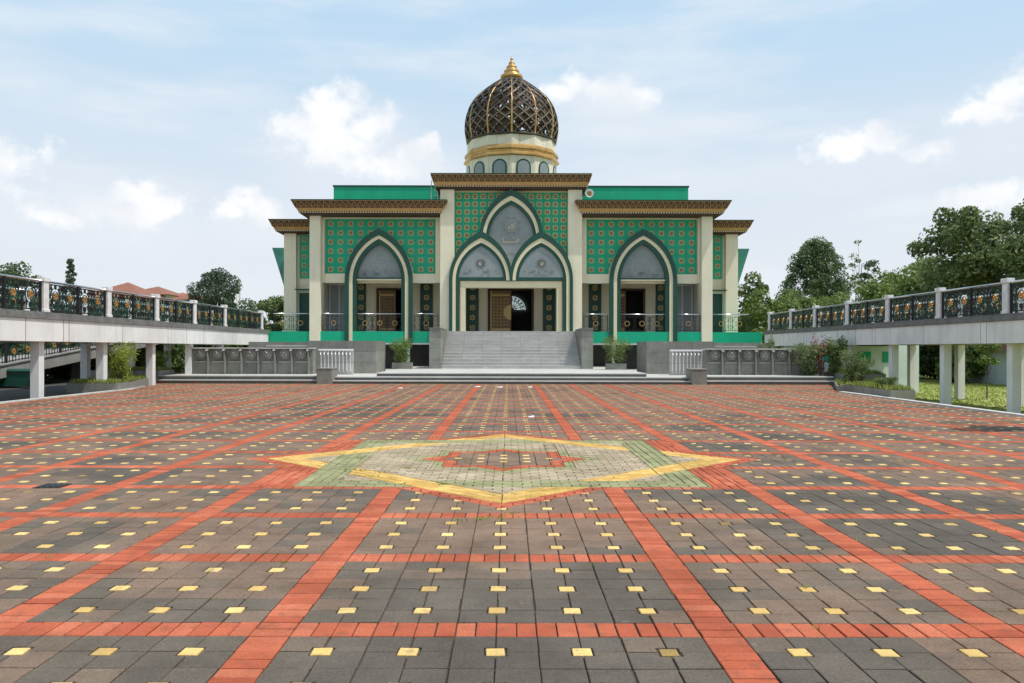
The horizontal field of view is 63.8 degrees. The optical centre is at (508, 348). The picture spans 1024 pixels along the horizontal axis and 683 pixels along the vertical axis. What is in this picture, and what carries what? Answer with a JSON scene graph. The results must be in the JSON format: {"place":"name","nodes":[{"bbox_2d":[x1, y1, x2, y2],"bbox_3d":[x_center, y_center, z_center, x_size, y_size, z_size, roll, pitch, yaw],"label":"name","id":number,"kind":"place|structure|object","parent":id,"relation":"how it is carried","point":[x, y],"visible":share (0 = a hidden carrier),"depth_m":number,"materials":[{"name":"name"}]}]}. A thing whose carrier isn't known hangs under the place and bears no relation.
{"place":"outdoors","nodes":[
{"label":"outdoors","id":0,"kind":"place"},
{"bbox_2d":[0,373,184,401],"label":"service road","id":1,"kind":"structure","parent":0,"point":[54,387],"depth_m":32.72,"materials":[{"name":"grey asphalt"}]},
{"bbox_2d":[0,369,29,386],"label":"waste container","id":2,"kind":"object","parent":1,"relation":"on","point":[17,378],"visible":0.54,"depth_m":34.45,"materials":[{"name":"teal"}]},
{"bbox_2d":[66,377,136,392],"bbox_3d":[-15.643,1.379,31.949,1.920,0.580,2.102,0,0,0],"label":"planter","id":3,"kind":"object","parent":1,"relation":"on","point":[86,385],"visible":0.96,"depth_m":30.90,"materials":[{"name":"grey concrete"}]},
{"bbox_2d":[107,341,139,381],"bbox_3d":[-15.276,0.523,32.320,1.578,1.875,1.783,0,0,0],"label":"yellow shrub","id":4,"kind":"object","parent":3,"relation":"in","point":[120,365],"visible":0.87,"depth_m":32.16,"materials":[{"name":"green plant"}]},
{"bbox_2d":[89,374,156,386],"bbox_3d":[-16.478,1.367,35.200,1.994,0.600,4.792,0,0,-13],"label":"planter","id":5,"kind":"object","parent":1,"relation":"on","point":[141,380],"visible":0.28,"depth_m":34.63,"materials":[{"name":"grey concrete"}]},
{"bbox_2d":[91,366,174,377],"bbox_3d":[-17.902,1.084,39.297,3.200,0.560,1.806,0,0,0],"label":"planter","id":6,"kind":"object","parent":1,"relation":"on","point":[141,370],"visible":0.41,"depth_m":38.50,"materials":[{"name":"concrete"}]},
{"bbox_2d":[0,274,268,398],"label":"elevated walkway","id":7,"kind":"structure","parent":1,"relation":"on","point":[40,326],"depth_m":31.86,"materials":[{"name":"concrete"}]},
{"bbox_2d":[156,349,172,378],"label":"yellow shrub","id":8,"kind":"object","parent":1,"relation":"on","point":[161,363],"visible":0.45,"depth_m":43.50,"materials":[{"name":"green plant"}]},
{"bbox_2d":[90,282,174,316],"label":"house","id":9,"kind":"structure","parent":0,"point":[128,287],"depth_m":102.78,"materials":[{"name":"tile"}]},
{"bbox_2d":[172,294,199,366],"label":"house","id":10,"kind":"structure","parent":0,"point":[183,297],"depth_m":98.00,"materials":[{"name":"tile"}]},
{"bbox_2d":[249,341,384,373],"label":"retaining wall","id":11,"kind":"structure","parent":0,"point":[369,356],"depth_m":42.90,"materials":[{"name":"grey concrete"}]},
{"bbox_2d":[157,366,833,387],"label":"terrace","id":12,"kind":"structure","parent":0,"point":[427,375],"depth_m":37.92,"materials":[{"name":"stone"}]},
{"bbox_2d":[190,348,316,373],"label":"ablution wall","id":13,"kind":"structure","parent":12,"relation":"on","point":[254,360],"depth_m":40.00,"materials":[{"name":"grey stone"}]},
{"bbox_2d":[318,349,353,373],"bbox_3d":[-8.626,0.638,41.215,1.710,1.270,0.569,0,0,0],"label":"balustrade","id":14,"kind":"object","parent":12,"relation":"on","point":[342,360],"visible":0.86,"depth_m":41.20,"materials":[{"name":"metal"}]},
{"bbox_2d":[389,337,412,368],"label":"potted shrub","id":15,"kind":"object","parent":12,"relation":"on","point":[403,363],"visible":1,"depth_m":45.95,"materials":[{"name":"green plant"}]},
{"bbox_2d":[429,328,593,368],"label":"entrance staircase","id":16,"kind":"structure","parent":12,"relation":"on","point":[510,350],"depth_m":48.30,"materials":[{"name":"stone"}]},
{"bbox_2d":[268,56,761,368],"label":"mosque","id":17,"kind":"structure","parent":12,"relation":"on","point":[511,229],"depth_m":52.55,"materials":[{"name":"green paint"}]},
{"bbox_2d":[298,292,308,330],"bbox_3d":[-13.270,-2.497,54.750,1.330,2.740,0.300,0,0,0],"label":"side door","id":18,"kind":"structure","parent":17,"relation":"in","point":[303,297],"depth_m":54.70,"materials":[{"name":"green"}]},
{"bbox_2d":[329,284,344,330],"bbox_3d":[-11.494,-2.778,55.925,1.400,3.290,0.130,0,0,0],"label":"window","id":19,"kind":"structure","parent":17,"relation":"in","point":[336,291],"depth_m":55.93,"materials":[{"name":"white glass"}]},
{"bbox_2d":[376,288,400,330],"bbox_3d":[-7.995,-2.631,56.100,1.960,3.010,0.400,0,0,0],"label":"door","id":20,"kind":"structure","parent":17,"relation":"in","point":[385,297],"depth_m":56.01,"materials":[{"name":"brown wood"}]},
{"bbox_2d":[431,181,437,198],"bbox_3d":[-4.730,-10.034,52.600,0.443,1.450,0.050,0,0,0],"label":"roof ladder","id":21,"kind":"object","parent":17,"relation":"on","point":[431,192],"visible":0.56,"depth_m":52.58,"materials":[{"name":"white metal"}]},
{"bbox_2d":[488,288,533,330],"bbox_3d":[0.155,-2.615,56.100,3.120,3.010,0.400,0,0,0],"label":"door","id":22,"kind":"structure","parent":17,"relation":"in","point":[499,299],"depth_m":56.00,"materials":[{"name":"brown wood"}]},
{"bbox_2d":[512,296,525,309],"bbox_3d":[0.808,-3.570,63.910,1.147,1.147,0.080,0,0,0],"label":"fan window","id":23,"kind":"structure","parent":17,"relation":"in","point":[517,303],"depth_m":63.91,"materials":[{"name":"white glass"}]},
{"bbox_2d":[582,189,593,196],"bbox_3d":[4.974,-9.710,51.575,0.670,0.520,0.530,0,0,0],"label":"loudspeaker","id":24,"kind":"object","parent":17,"relation":"attached to","point":[589,192],"visible":1,"depth_m":51.39,"materials":[{"name":"white"}]},
{"bbox_2d":[621,289,644,331],"bbox_3d":[8.305,-2.598,56.100,1.960,3.010,0.400,0,0,0],"label":"door","id":25,"kind":"structure","parent":17,"relation":"in","point":[623,291],"depth_m":56.01,"materials":[{"name":"brown wood"}]},
{"bbox_2d":[677,285,692,331],"bbox_3d":[11.805,-2.731,55.925,1.400,3.290,0.130,0,0,0],"label":"window","id":26,"kind":"structure","parent":17,"relation":"in","point":[684,292],"depth_m":55.93,"materials":[{"name":"white glass"}]},
{"bbox_2d":[713,293,722,331],"bbox_3d":[13.580,-2.443,54.750,1.330,2.740,0.300,0,0,0],"label":"side door","id":27,"kind":"structure","parent":17,"relation":"in","point":[717,297],"depth_m":54.70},
{"bbox_2d":[601,336,632,369],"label":"potted shrub","id":28,"kind":"object","parent":12,"relation":"on","point":[616,356],"visible":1,"depth_m":45.35,"materials":[{"name":"green plant"}]},
{"bbox_2d":[669,350,701,374],"bbox_3d":[8.924,0.673,41.215,1.710,1.270,0.569,0,0,0],"label":"tap rail","id":29,"kind":"object","parent":12,"relation":"on","point":[679,362],"visible":0.84,"depth_m":41.20,"materials":[{"name":"metal"}]},
{"bbox_2d":[701,349,816,374],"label":"ablution wall","id":30,"kind":"structure","parent":12,"relation":"on","point":[748,362],"depth_m":40.00,"materials":[{"name":"grey stone"}]},
{"bbox_2d":[758,335,775,348],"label":"terrace plant","id":31,"kind":"object","parent":12,"relation":"on","point":[770,343],"visible":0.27,"depth_m":42.17,"materials":[{"name":"green plant"}]},
{"bbox_2d":[787,342,828,375],"bbox_3d":[14.368,0.501,39.158,1.553,1.747,1.869,0,0,-44],"label":"variegated shrub","id":32,"kind":"object","parent":12,"relation":"on","point":[808,353],"visible":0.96,"depth_m":39.08,"materials":[{"name":"green plant"}]},
{"bbox_2d":[810,333,827,375],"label":"red leaved shrub","id":33,"kind":"object","parent":12,"relation":"on","point":[821,368],"visible":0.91,"depth_m":38.84,"materials":[{"name":"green plant"}]},
{"bbox_2d":[0,383,1023,682],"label":"plaza","id":34,"kind":"structure","parent":0,"point":[928,565],"depth_m":7.04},
{"bbox_2d":[33,483,72,488],"bbox_3d":[-5.283,1.587,9.540,0.300,0.024,0.300,0,0,0],"label":"drain cover","id":35,"kind":"object","parent":34,"relation":"on","point":[53,485],"visible":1,"depth_m":9.50,"materials":[{"name":"black metal"}]},
{"bbox_2d":[316,367,337,383],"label":"stone block","id":36,"kind":"structure","parent":34,"relation":"on","point":[326,375],"depth_m":37.30,"materials":[{"name":"grey stone"}]},
{"bbox_2d":[1,383,997,629],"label":"paving weeds","id":37,"kind":"object","parent":34,"relation":"on","point":[354,469],"visible":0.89,"depth_m":9.70,"materials":[{"name":"green plant"}]},
{"bbox_2d":[685,368,707,384],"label":"stone block","id":38,"kind":"structure","parent":34,"relation":"on","point":[697,376],"depth_m":37.30,"materials":[{"name":"grey stone"}]},
{"bbox_2d":[0,0,1023,323],"label":"sky","id":39,"kind":"structure","parent":0,"point":[145,144],"materials":[{"name":"blue"}]},
{"bbox_2d":[184,367,1023,413],"bbox_3d":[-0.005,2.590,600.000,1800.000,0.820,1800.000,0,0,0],"label":"ground","id":40,"kind":"structure","parent":0,"point":[925,379],"depth_m":38.55,"materials":[{"name":"green plant"}]},
{"bbox_2d":[0,261,41,305],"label":"round tree","id":41,"kind":"object","parent":40,"relation":"on","point":[12,270],"visible":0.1,"depth_m":69.76,"materials":[{"name":"green plant"}]},
{"bbox_2d":[0,305,49,373],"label":"bush","id":42,"kind":"object","parent":40,"relation":"on","point":[17,346],"visible":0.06,"depth_m":39.58,"materials":[{"name":"green plant"}]},
{"bbox_2d":[15,306,95,379],"bbox_3d":[-24.937,0.013,44.169,5.662,4.814,5.466,0,0,0],"label":"bush","id":43,"kind":"object","parent":40,"relation":"on","point":[61,368],"visible":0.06,"depth_m":44.60,"materials":[{"name":"green plant"}]},
{"bbox_2d":[58,258,77,310],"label":"conifer","id":44,"kind":"object","parent":40,"relation":"on","point":[70,273],"visible":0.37,"depth_m":129.71,"materials":[{"name":"green plant"}]},
{"bbox_2d":[47,358,95,378],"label":"bush","id":45,"kind":"object","parent":40,"relation":"on","point":[93,361],"visible":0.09,"depth_m":45.30,"materials":[{"name":"green plant"}]},
{"bbox_2d":[0,319,174,379],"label":"ramp","id":46,"kind":"structure","parent":40,"relation":"on","point":[57,356],"depth_m":38.16,"materials":[{"name":"concrete"}]},
{"bbox_2d":[89,309,145,369],"bbox_3d":[-24.464,-0.208,49.501,5.576,4.678,4.777,0,0,0],"label":"bush","id":47,"kind":"object","parent":40,"relation":"on","point":[142,350],"visible":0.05,"depth_m":49.09,"materials":[{"name":"green plant"}]},
{"bbox_2d":[94,353,145,367],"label":"bush","id":48,"kind":"object","parent":40,"relation":"on","point":[143,363],"visible":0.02,"depth_m":49.99,"materials":[{"name":"green plant"}]},
{"bbox_2d":[146,287,181,314],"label":"house","id":49,"kind":"structure","parent":40,"relation":"on","point":[166,293],"depth_m":110.14,"materials":[{"name":"tile"}]},
{"bbox_2d":[144,344,184,372],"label":"bush","id":50,"kind":"object","parent":40,"relation":"on","point":[177,360],"visible":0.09,"depth_m":53.65,"materials":[{"name":"green plant"}]},
{"bbox_2d":[171,316,226,372],"bbox_3d":[-22.697,-0.149,58.265,5.193,4.568,4.828,0,0,-38],"label":"bush","id":51,"kind":"object","parent":40,"relation":"on","point":[198,346],"visible":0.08,"depth_m":57.13,"materials":[{"name":"green plant"}]},
{"bbox_2d":[184,267,244,319],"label":"tree","id":52,"kind":"object","parent":40,"relation":"on","point":[217,282],"visible":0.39,"depth_m":93.91,"materials":[{"name":"green plant"}]},
{"bbox_2d":[236,279,239,306],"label":"radio mast","id":53,"kind":"object","parent":40,"relation":"on","point":[238,296],"visible":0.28,"depth_m":239.65,"materials":[{"name":"white metal"}]},
{"bbox_2d":[213,316,266,347],"bbox_3d":[-20.471,-0.243,61.999,4.835,4.767,5.511,0,0,0],"label":"bush","id":54,"kind":"object","parent":40,"relation":"on","point":[236,346],"visible":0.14,"depth_m":61.27,"materials":[{"name":"green plant"}]},
{"bbox_2d":[232,298,272,326],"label":"leafy tree","id":55,"kind":"object","parent":40,"relation":"on","point":[251,305],"visible":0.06,"depth_m":85.94,"materials":[{"name":"green plant"}]},
{"bbox_2d":[255,295,283,330],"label":"leafy tree","id":56,"kind":"object","parent":40,"relation":"on","point":[271,305],"visible":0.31,"depth_m":71.19,"materials":[{"name":"green plant"}]},
{"bbox_2d":[0,386,1023,416],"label":"kerb","id":57,"kind":"structure","parent":40,"relation":"on","point":[916,401],"depth_m":25.26,"materials":[{"name":"grey concrete"}]},
{"bbox_2d":[738,271,793,331],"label":"leafy tree","id":58,"kind":"object","parent":40,"relation":"on","point":[745,287],"visible":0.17,"depth_m":73.69,"materials":[{"name":"green plant"}]},
{"bbox_2d":[738,288,805,331],"bbox_3d":[20.430,-1.318,64.095,5.327,7.085,5.475,0,0,0],"label":"leafy tree","id":59,"kind":"object","parent":40,"relation":"on","point":[758,315],"visible":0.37,"depth_m":63.21,"materials":[{"name":"green plant"}]},
{"bbox_2d":[750,324,799,348],"bbox_3d":[19.854,0.286,60.133,5.252,4.333,4.865,0,0,0],"label":"bush","id":60,"kind":"object","parent":40,"relation":"on","point":[763,330],"visible":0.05,"depth_m":59.51,"materials":[{"name":"green plant"}]},
{"bbox_2d":[761,288,823,308],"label":"leafy tree","id":61,"kind":"object","parent":40,"relation":"on","point":[797,293],"visible":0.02,"depth_m":81.61,"materials":[{"name":"green plant"}]},
{"bbox_2d":[778,293,828,327],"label":"leafy tree","id":62,"kind":"object","parent":40,"relation":"on","point":[805,303],"visible":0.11,"depth_m":66.79,"materials":[{"name":"green plant"}]},
{"bbox_2d":[778,236,850,310],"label":"round tree","id":63,"kind":"object","parent":40,"relation":"on","point":[817,251],"visible":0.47,"depth_m":90.72,"materials":[{"name":"green plant"}]},
{"bbox_2d":[811,275,856,298],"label":"leafy tree","id":64,"kind":"object","parent":40,"relation":"on","point":[850,285],"visible":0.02,"depth_m":95.93,"materials":[{"name":"green plant"}]},
{"bbox_2d":[818,291,861,311],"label":"feathery tree","id":65,"kind":"object","parent":40,"relation":"on","point":[837,300],"visible":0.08,"depth_m":71.04,"materials":[{"name":"green plant"}]},
{"bbox_2d":[783,345,918,392],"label":"white building","id":66,"kind":"structure","parent":40,"relation":"on","point":[879,355],"depth_m":41.80,"materials":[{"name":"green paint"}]},
{"bbox_2d":[857,352,870,362],"bbox_3d":[17.899,0.411,41.780,1.000,0.550,0.040,0,0,0],"label":"window","id":67,"kind":"structure","parent":66,"relation":"in","point":[867,354],"depth_m":41.76,"materials":[{"name":"green glass"}]},
{"bbox_2d":[883,352,888,362],"bbox_3d":[19.274,0.414,41.780,0.550,0.550,0.040,0,0,0],"label":"window","id":68,"kind":"structure","parent":66,"relation":"in","point":[885,354],"depth_m":41.76,"materials":[{"name":"green glass"}]},
{"bbox_2d":[823,369,885,380],"bbox_3d":[16.247,1.433,38.750,1.900,1.000,2.510,0,0,0],"label":"planter","id":69,"kind":"object","parent":40,"relation":"on","point":[873,374],"visible":0.35,"depth_m":37.65,"materials":[{"name":"stone"}]},
{"bbox_2d":[823,336,847,375],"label":"dark shrub","id":70,"kind":"object","parent":69,"relation":"in","point":[835,363],"visible":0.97,"depth_m":38.55,"materials":[{"name":"green plant"}]},
{"bbox_2d":[847,240,873,305],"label":"tall thin tree","id":71,"kind":"object","parent":40,"relation":"on","point":[852,265],"visible":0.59,"depth_m":84.12,"materials":[{"name":"green plant"}]},
{"bbox_2d":[860,260,879,299],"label":"tall thin tree","id":72,"kind":"object","parent":40,"relation":"on","point":[871,264],"visible":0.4,"depth_m":80.13,"materials":[{"name":"green plant"}]},
{"bbox_2d":[841,277,910,323],"bbox_3d":[27.080,-1.523,60.072,4.959,7.521,6.190,0,0,-45],"label":"leafy tree","id":73,"kind":"object","parent":40,"relation":"on","point":[872,290],"visible":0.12,"depth_m":58.91,"materials":[{"name":"green plant"}]},
{"bbox_2d":[855,272,897,302],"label":"leafy tree","id":74,"kind":"object","parent":40,"relation":"on","point":[874,281],"visible":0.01,"depth_m":90.61,"materials":[{"name":"green plant"}]},
{"bbox_2d":[764,278,1023,413],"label":"elevated walkway","id":75,"kind":"structure","parent":40,"relation":"on","point":[960,329],"depth_m":32.76,"materials":[{"name":"concrete"}]},
{"bbox_2d":[852,258,939,310],"bbox_3d":[32.736,-2.546,66.085,8.147,9.587,9.349,0,0,-37],"label":"leafy tree","id":76,"kind":"object","parent":40,"relation":"on","point":[905,281],"visible":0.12,"depth_m":64.78,"materials":[{"name":"green plant"}]},
{"bbox_2d":[895,255,953,373],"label":"leafy tree","id":77,"kind":"object","parent":40,"relation":"on","point":[919,258],"visible":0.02,"depth_m":74.12,"materials":[{"name":"green plant"}]},
{"bbox_2d":[919,345,939,378],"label":"bush","id":78,"kind":"object","parent":40,"relation":"on","point":[925,370],"visible":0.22,"depth_m":60.98,"materials":[{"name":"green plant"}]},
{"bbox_2d":[904,276,988,350],"bbox_3d":[32.809,-1.829,62.002,6.216,8.152,7.515,0,0,0],"label":"leafy tree","id":79,"kind":"object","parent":40,"relation":"on","point":[918,292],"visible":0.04,"depth_m":61.11,"materials":[{"name":"green plant"}]},
{"bbox_2d":[934,345,986,382],"bbox_3d":[29.784,0.951,54.019,3.358,2.752,2.816,0,0,-21],"label":"bush","id":80,"kind":"object","parent":40,"relation":"on","point":[972,367],"visible":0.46,"depth_m":53.38,"materials":[{"name":"green plant"}]},
{"bbox_2d":[906,202,1023,318],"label":"leaved tree","id":81,"kind":"object","parent":40,"relation":"on","point":[968,228],"visible":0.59,"depth_m":56.05,"materials":[{"name":"green plant"}]},
{"bbox_2d":[915,381,1023,413],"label":"lawn grass","id":82,"kind":"structure","parent":40,"relation":"on","point":[972,388],"depth_m":39.78,"materials":[{"name":"green plant"}]},
{"bbox_2d":[834,378,878,390],"bbox_3d":[14.713,1.690,34.785,2.044,0.880,6.480,0,0,25],"label":"planter","id":83,"kind":"object","parent":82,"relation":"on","point":[838,385],"visible":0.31,"depth_m":33.52,"materials":[{"name":"grey stone"}]},
{"bbox_2d":[838,349,864,383],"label":"spiky plant","id":84,"kind":"object","parent":83,"relation":"on","point":[852,373],"visible":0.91,"depth_m":32.94,"materials":[{"name":"green plant"}]},
{"bbox_2d":[844,357,873,381],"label":"dark shrub","id":85,"kind":"object","parent":83,"relation":"in","point":[862,373],"visible":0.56,"depth_m":34.06,"materials":[{"name":"green plant"}]},
{"bbox_2d":[844,380,914,399],"bbox_3d":[13.325,1.652,29.651,0.973,0.950,4.790,0,0,5],"label":"planter","id":86,"kind":"object","parent":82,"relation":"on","point":[887,390],"visible":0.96,"depth_m":28.37,"materials":[{"name":"grey concrete"}]},
{"bbox_2d":[872,377,898,387],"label":"plant","id":87,"kind":"object","parent":86,"relation":"on","point":[887,380],"visible":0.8,"depth_m":28.82,"materials":[{"name":"green plant"}]},
{"bbox_2d":[967,344,1006,384],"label":"house","id":88,"kind":"structure","parent":40,"relation":"on","point":[998,374],"depth_m":52.11,"materials":[{"name":"paint"}]},
{"bbox_2d":[974,344,1001,399],"bbox_3d":[20.977,0.715,36.030,1.083,3.015,1.023,0,0,35],"label":"sapling","id":89,"kind":"object","parent":40,"relation":"on","point":[985,358],"visible":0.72,"depth_m":35.94,"materials":[{"name":"green plant"}]},
{"bbox_2d":[988,198,1023,309],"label":"leaved tree","id":90,"kind":"object","parent":40,"relation":"on","point":[1013,245],"visible":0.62,"depth_m":51.22,"materials":[{"name":"green plant"}]},
{"bbox_2d":[637,341,773,373],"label":"retaining wall","id":91,"kind":"structure","parent":0,"point":[652,357],"depth_m":42.90,"materials":[{"name":"grey concrete"}]}
]}

